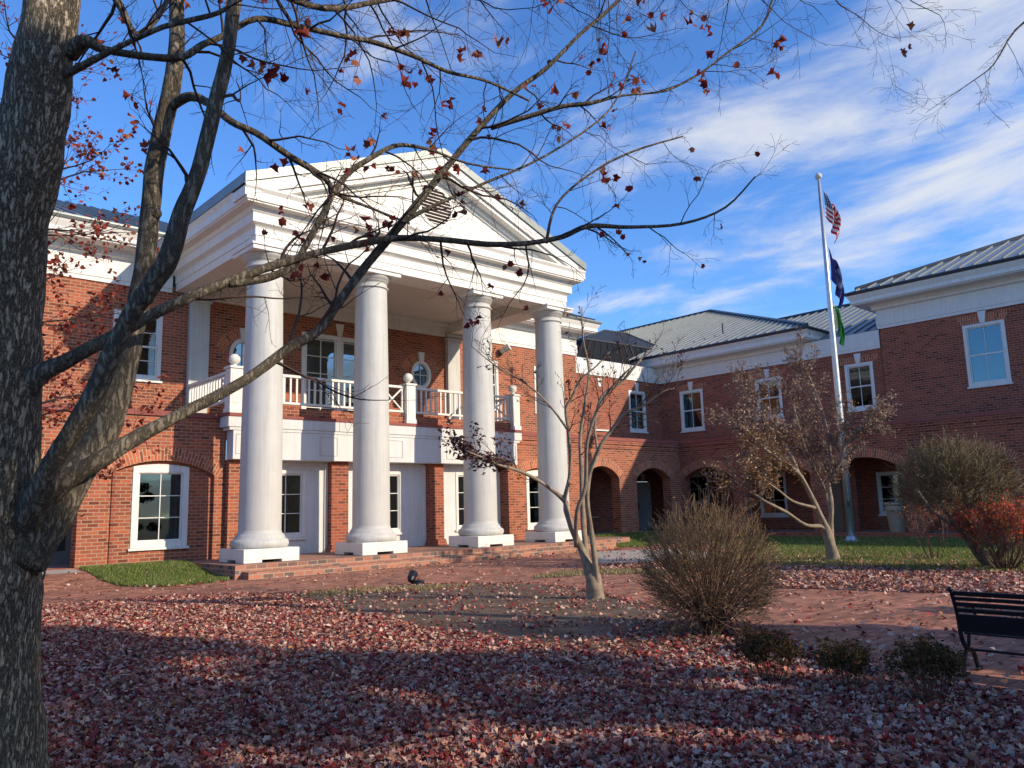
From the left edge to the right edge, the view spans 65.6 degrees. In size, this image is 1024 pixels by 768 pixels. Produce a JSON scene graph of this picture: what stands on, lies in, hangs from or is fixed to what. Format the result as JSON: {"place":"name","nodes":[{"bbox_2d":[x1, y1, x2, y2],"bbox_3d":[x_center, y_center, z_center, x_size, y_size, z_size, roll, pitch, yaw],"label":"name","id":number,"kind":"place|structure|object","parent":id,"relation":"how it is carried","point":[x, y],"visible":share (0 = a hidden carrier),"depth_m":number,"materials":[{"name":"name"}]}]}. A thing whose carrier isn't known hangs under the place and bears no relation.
{"place":"outdoors","nodes":[
{"label":"outdoors","id":0,"kind":"place"},
{"bbox_2d":[53,528,724,564],"bbox_3d":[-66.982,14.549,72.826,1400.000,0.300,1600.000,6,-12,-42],"label":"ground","id":1,"kind":"structure","parent":0,"point":[639,529],"depth_m":37.98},
{"bbox_2d":[41,148,1023,579],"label":"brick building","id":2,"kind":"structure","parent":1,"relation":"on","point":[275,472],"depth_m":26.71,"materials":[{"name":"red brick"}]},
{"bbox_2d":[49,526,71,564],"bbox_3d":[-12.273,3.763,21.584,0.830,2.215,0.068,6,-12,-42],"label":"door","id":3,"kind":"structure","parent":2,"relation":"in","point":[62,554],"depth_m":21.53,"materials":[{"name":"grey glass"}]},
{"bbox_2d":[113,309,162,383],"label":"window","id":4,"kind":"structure","parent":2,"relation":"in","point":[149,367],"depth_m":24.76,"materials":[{"name":"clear glass"}]},
{"bbox_2d":[127,464,189,550],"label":"window","id":5,"kind":"structure","parent":2,"relation":"in","point":[160,492],"depth_m":21.72,"materials":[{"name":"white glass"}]},
{"bbox_2d":[229,328,244,365],"bbox_3d":[-9.159,-1.091,26.693,1.000,1.460,0.720,6,-12,-42],"label":"oval window","id":6,"kind":"structure","parent":2,"relation":"in","point":[237,347],"depth_m":26.50,"materials":[{"name":"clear glass"}]},
{"bbox_2d":[281,470,306,539],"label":"window","id":7,"kind":"structure","parent":2,"relation":"in","point":[291,479],"depth_m":24.11,"materials":[{"name":"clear glass"}]},
{"bbox_2d":[301,324,354,411],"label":"french window","id":8,"kind":"structure","parent":2,"relation":"in","point":[319,360],"depth_m":29.36,"materials":[{"name":"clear glass"}]},
{"bbox_2d":[390,472,404,534],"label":"window","id":9,"kind":"structure","parent":2,"relation":"in","point":[395,502],"depth_m":26.32,"materials":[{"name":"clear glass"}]},
{"bbox_2d":[411,352,430,387],"bbox_3d":[-3.789,-0.486,31.511,1.000,1.460,0.720,6,-12,-42],"label":"oval window","id":10,"kind":"structure","parent":2,"relation":"in","point":[416,371],"depth_m":31.42,"materials":[{"name":"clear glass"}]},
{"bbox_2d":[455,472,463,531],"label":"window","id":11,"kind":"structure","parent":2,"relation":"in","point":[459,482],"depth_m":28.96,"materials":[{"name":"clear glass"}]},
{"bbox_2d":[492,361,498,410],"bbox_3d":[-1.132,0.028,33.490,1.520,2.150,0.195,6,-12,-42],"label":"window","id":12,"kind":"structure","parent":2,"relation":"in","point":[495,375],"depth_m":33.89,"materials":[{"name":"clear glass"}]},
{"bbox_2d":[526,470,538,529],"bbox_3d":[1.071,4.463,30.658,1.560,2.260,0.195,6,-12,-42],"label":"window","id":13,"kind":"structure","parent":2,"relation":"in","point":[532,498],"depth_m":30.44,"materials":[{"name":"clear glass"}]},
{"bbox_2d":[534,366,536,413],"bbox_3d":[1.501,0.325,35.852,1.500,2.150,0.195,6,-12,-42],"label":"window","id":14,"kind":"structure","parent":2,"relation":"in","point":[535,412],"depth_m":35.40,"materials":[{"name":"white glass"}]},
{"bbox_2d":[628,383,648,433],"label":"window","id":15,"kind":"structure","parent":2,"relation":"in","point":[635,397],"depth_m":40.38,"materials":[{"name":"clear glass"}]},
{"bbox_2d":[637,482,651,528],"bbox_3d":[6.561,6.058,39.710,1.100,2.300,0.150,6,-12,-42],"label":"door","id":16,"kind":"structure","parent":2,"relation":"in","point":[643,488],"depth_m":39.78,"materials":[{"name":"grey paint"}]},
{"bbox_2d":[679,382,705,432],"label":"window","id":17,"kind":"structure","parent":2,"relation":"in","point":[691,401],"depth_m":40.51,"materials":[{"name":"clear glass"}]},
{"bbox_2d":[690,472,710,504],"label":"window","id":18,"kind":"structure","parent":2,"relation":"in","point":[697,478],"depth_m":40.04,"materials":[{"name":"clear glass"}]},
{"bbox_2d":[755,369,784,419],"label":"window","id":19,"kind":"structure","parent":2,"relation":"in","point":[774,400],"depth_m":37.32,"materials":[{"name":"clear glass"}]},
{"bbox_2d":[759,471,789,517],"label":"window","id":20,"kind":"structure","parent":2,"relation":"in","point":[767,511],"depth_m":37.00,"materials":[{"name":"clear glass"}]},
{"bbox_2d":[831,475,843,528],"bbox_3d":[13.941,5.125,34.390,0.150,2.290,1.100,6,-12,-42],"label":"door","id":21,"kind":"structure","parent":2,"relation":"in","point":[836,487],"depth_m":34.27,"materials":[{"name":"black metal"}]},
{"bbox_2d":[844,353,875,412],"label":"window","id":22,"kind":"structure","parent":2,"relation":"in","point":[859,377],"depth_m":34.12,"materials":[{"name":"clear glass"}]},
{"bbox_2d":[876,471,903,515],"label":"window","id":23,"kind":"structure","parent":2,"relation":"in","point":[883,493],"depth_m":33.08,"materials":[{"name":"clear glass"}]},
{"bbox_2d":[883,502,907,531],"bbox_3d":[14.525,4.998,29.841,0.960,1.130,0.960,6,-12,-42],"label":"trash bin","id":24,"kind":"object","parent":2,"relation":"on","point":[895,524],"visible":0.54,"depth_m":29.53,"materials":[{"name":"grey plastic"}]},
{"bbox_2d":[962,309,1013,388],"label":"window","id":25,"kind":"structure","parent":2,"relation":"in","point":[985,343],"depth_m":30.83,"materials":[{"name":"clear glass"}]},
{"bbox_2d":[982,460,1017,514],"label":"window","id":26,"kind":"structure","parent":2,"relation":"in","point":[1010,465],"depth_m":30.25,"materials":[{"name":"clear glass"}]},
{"bbox_2d":[598,536,1023,593],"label":"fallen leaves","id":27,"kind":"object","parent":1,"relation":"on","point":[873,574],"visible":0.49,"depth_m":14.98,"materials":[{"name":"brown plant"}]},
{"bbox_2d":[835,0,1023,137],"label":"bare tree","id":28,"kind":"object","parent":1,"relation":"on","point":[1008,39],"visible":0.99,"depth_m":8.99,"materials":[{"name":"brown plant"}]},
{"bbox_2d":[0,0,1023,445],"label":"sky","id":29,"kind":"structure","parent":0,"point":[903,202],"materials":[{"name":"blue"}]},
{"bbox_2d":[41,583,1023,767],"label":"planting bed","id":30,"kind":"object","parent":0,"point":[793,752],"visible":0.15,"depth_m":6.60,"materials":[{"name":"brown plant"}]},
{"bbox_2d":[0,0,181,520],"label":"young maple","id":31,"kind":"object","parent":30,"relation":"on","point":[68,323],"visible":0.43,"depth_m":9.33,"materials":[{"name":"red plant"}]},
{"bbox_2d":[0,0,977,767],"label":"maple tree","id":32,"kind":"object","parent":30,"relation":"on","point":[40,500],"visible":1,"depth_m":4.58,"materials":[{"name":"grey plant"}]},
{"bbox_2d":[41,581,946,709],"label":"fallen leaves","id":33,"kind":"object","parent":30,"relation":"on","point":[185,609],"visible":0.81,"depth_m":8.79,"materials":[{"name":"brown plant"}]},
{"bbox_2d":[298,584,756,653],"bbox_3d":[-0.020,3.415,12.224,4.585,0.001,9.124,4,-10,-31],"label":"mulch patch","id":34,"kind":"object","parent":30,"relation":"on","point":[515,631],"visible":0.44,"depth_m":11.39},
{"bbox_2d":[295,582,471,595],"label":"grass","id":35,"kind":"structure","parent":34,"relation":"on","point":[337,591],"depth_m":15.10,"materials":[{"name":"plant"}]},
{"bbox_2d":[436,285,688,598],"bbox_3d":[0.810,0.824,12.493,4.038,5.330,2.527,-1,-9,-5],"label":"crepe myrtle","id":36,"kind":"object","parent":34,"relation":"on","point":[594,587],"visible":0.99,"depth_m":12.56,"materials":[{"name":"brown plant"}]},
{"bbox_2d":[630,481,792,639],"bbox_3d":[2.283,2.137,9.159,1.835,2.051,1.764,-4,-9,18],"label":"burning bush","id":37,"kind":"object","parent":34,"relation":"on","point":[709,617],"visible":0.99,"depth_m":8.96,"materials":[{"name":"brown plant"}]},
{"bbox_2d":[44,667,1023,767],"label":"fallen leaves","id":38,"kind":"object","parent":30,"relation":"on","point":[824,709],"visible":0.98,"depth_m":5.42,"materials":[{"name":"brown plant"}]},
{"bbox_2d":[724,623,804,680],"bbox_3d":[2.145,2.273,6.711,0.667,0.506,0.575,-6,-10,27],"label":"shrub","id":39,"kind":"object","parent":30,"relation":"on","point":[761,646],"visible":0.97,"depth_m":6.64,"materials":[{"name":"green plant"}]},
{"bbox_2d":[805,635,874,690],"bbox_3d":[2.633,2.221,6.277,0.524,0.449,0.514,-2,-9,5],"label":"shrub","id":40,"kind":"object","parent":30,"relation":"on","point":[838,657],"visible":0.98,"depth_m":6.24,"materials":[{"name":"green plant"}]},
{"bbox_2d":[866,634,972,704],"bbox_3d":[3.044,2.114,5.904,0.669,0.523,0.685,6,-12,-42],"label":"shrub","id":41,"kind":"object","parent":30,"relation":"on","point":[922,654],"visible":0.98,"depth_m":5.79,"materials":[{"name":"green plant"}]},
{"bbox_2d":[42,530,1023,692],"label":"brick paving","id":42,"kind":"structure","parent":0,"point":[994,669],"depth_m":12.41,"materials":[{"name":"red brick"}]},
{"bbox_2d":[42,569,80,574],"bbox_3d":[-11.158,4.430,18.604,1.750,0.041,0.900,6,-12,-42],"label":"concrete threshold","id":43,"kind":"object","parent":42,"relation":"on","point":[60,571],"visible":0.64,"depth_m":18.89,"materials":[{"name":"grey concrete"}]},
{"bbox_2d":[407,570,424,584],"bbox_3d":[-1.978,3.964,16.288,0.407,0.287,0.283,-5,-10,22],"label":"ground spotlight","id":44,"kind":"object","parent":42,"relation":"on","point":[412,576],"visible":0.91,"depth_m":16.21,"materials":[{"name":"black metal"}]},
{"bbox_2d":[290,547,623,576],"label":"fallen leaves","id":45,"kind":"object","parent":42,"relation":"on","point":[562,553],"visible":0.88,"depth_m":24.33,"materials":[{"name":"brown plant"}]},
{"bbox_2d":[44,546,1023,692],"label":"fallen leaves","id":46,"kind":"object","parent":42,"relation":"on","point":[891,633],"visible":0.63,"depth_m":11.33,"materials":[{"name":"brown plant"}]},
{"bbox_2d":[947,586,1023,676],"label":"park bench","id":47,"kind":"object","parent":42,"relation":"on","point":[969,625],"visible":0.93,"depth_m":6.58,"materials":[{"name":"black metal"}]},
{"bbox_2d":[536,570,669,577],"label":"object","id":48,"kind":"structure","parent":0,"point":[601,574],"depth_m":17.34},
{"bbox_2d":[532,567,686,577],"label":"grass","id":49,"kind":"structure","parent":48,"relation":"on","point":[581,572],"depth_m":17.61,"materials":[{"name":"plant"}]},
{"bbox_2d":[597,548,706,561],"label":"concrete path","id":50,"kind":"structure","parent":0,"point":[612,556],"depth_m":23.50,"materials":[{"name":"grey concrete"}]},
{"bbox_2d":[695,533,1023,572],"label":"lawn ground","id":51,"kind":"structure","parent":0,"point":[888,549],"depth_m":22.75,"materials":[{"name":"green plant"}]},
{"bbox_2d":[599,565,1023,593],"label":"leaf strewn bed","id":52,"kind":"object","parent":51,"relation":"on","point":[829,586],"visible":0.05,"depth_m":13.69,"materials":[{"name":"brown plant"}]},
{"bbox_2d":[699,326,902,560],"bbox_3d":[6.836,1.378,18.810,4.322,5.855,3.444,6,-12,-42],"label":"ornamental tree","id":53,"kind":"object","parent":52,"relation":"on","point":[774,462],"visible":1,"depth_m":19.21,"materials":[{"name":"brown plant"}]},
{"bbox_2d":[880,423,1023,566],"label":"domed bush","id":54,"kind":"object","parent":52,"relation":"on","point":[943,471],"visible":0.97,"depth_m":16.30,"materials":[{"name":"green plant"}]},
{"bbox_2d":[815,173,860,541],"bbox_3d":[11.711,-1.209,28.873,0.660,13.645,0.660,6,-12,-42],"label":"flagpole","id":55,"kind":"object","parent":51,"relation":"on","point":[845,481],"visible":0.86,"depth_m":28.71,"materials":[{"name":"metal"}]},
{"bbox_2d":[823,191,840,242],"bbox_3d":[11.964,-6.258,29.669,0.525,2.050,0.292,-1,-9,-1],"label":"national flag","id":56,"kind":"object","parent":55,"relation":"attached to","point":[832,215],"visible":1,"depth_m":29.66,"materials":[{"name":"multicoloured fabric"}]},
{"bbox_2d":[828,247,844,308],"bbox_3d":[11.969,-3.911,29.297,0.407,2.400,0.300,-2,-9,2],"label":"state flag","id":57,"kind":"object","parent":55,"relation":"attached to","point":[836,277],"visible":1,"depth_m":29.27,"materials":[{"name":"blue fabric"}]},
{"bbox_2d":[833,301,844,346],"bbox_3d":[11.949,-2.207,29.026,0.274,1.850,0.292,-2,-9,2],"label":"county flag","id":58,"kind":"object","parent":55,"relation":"attached to","point":[839,326],"visible":1,"depth_m":29.00,"materials":[{"name":"green fabric"}]},
{"bbox_2d":[889,493,953,558],"bbox_3d":[9.988,3.371,18.951,1.403,1.687,1.517,6,-12,-42],"label":"scarlet shrub","id":59,"kind":"object","parent":51,"relation":"on","point":[928,542],"visible":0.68,"depth_m":18.95,"materials":[{"name":"plant"}]},
{"bbox_2d":[944,486,1023,569],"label":"scarlet shrub","id":60,"kind":"object","parent":51,"relation":"on","point":[1013,521],"visible":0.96,"depth_m":15.67,"materials":[{"name":"red plant"}]},
{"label":"grass patch ground","id":61,"kind":"structure","parent":0,"visible":0},
{"bbox_2d":[78,559,231,586],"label":"grass","id":62,"kind":"structure","parent":61,"relation":"on","point":[132,576],"depth_m":18.98,"materials":[{"name":"green plant"}]},
{"bbox_2d":[86,561,229,587],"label":"fallen leaves","id":63,"kind":"object","parent":61,"relation":"on","point":[182,585],"visible":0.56,"depth_m":17.74,"materials":[{"name":"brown plant"}]},
{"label":"shaded grass ground","id":64,"kind":"structure","parent":0,"visible":0},
{"bbox_2d":[594,530,679,546],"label":"grass","id":65,"kind":"structure","parent":64,"relation":"on","point":[637,542],"depth_m":31.55,"materials":[{"name":"green plant"}]}
]}

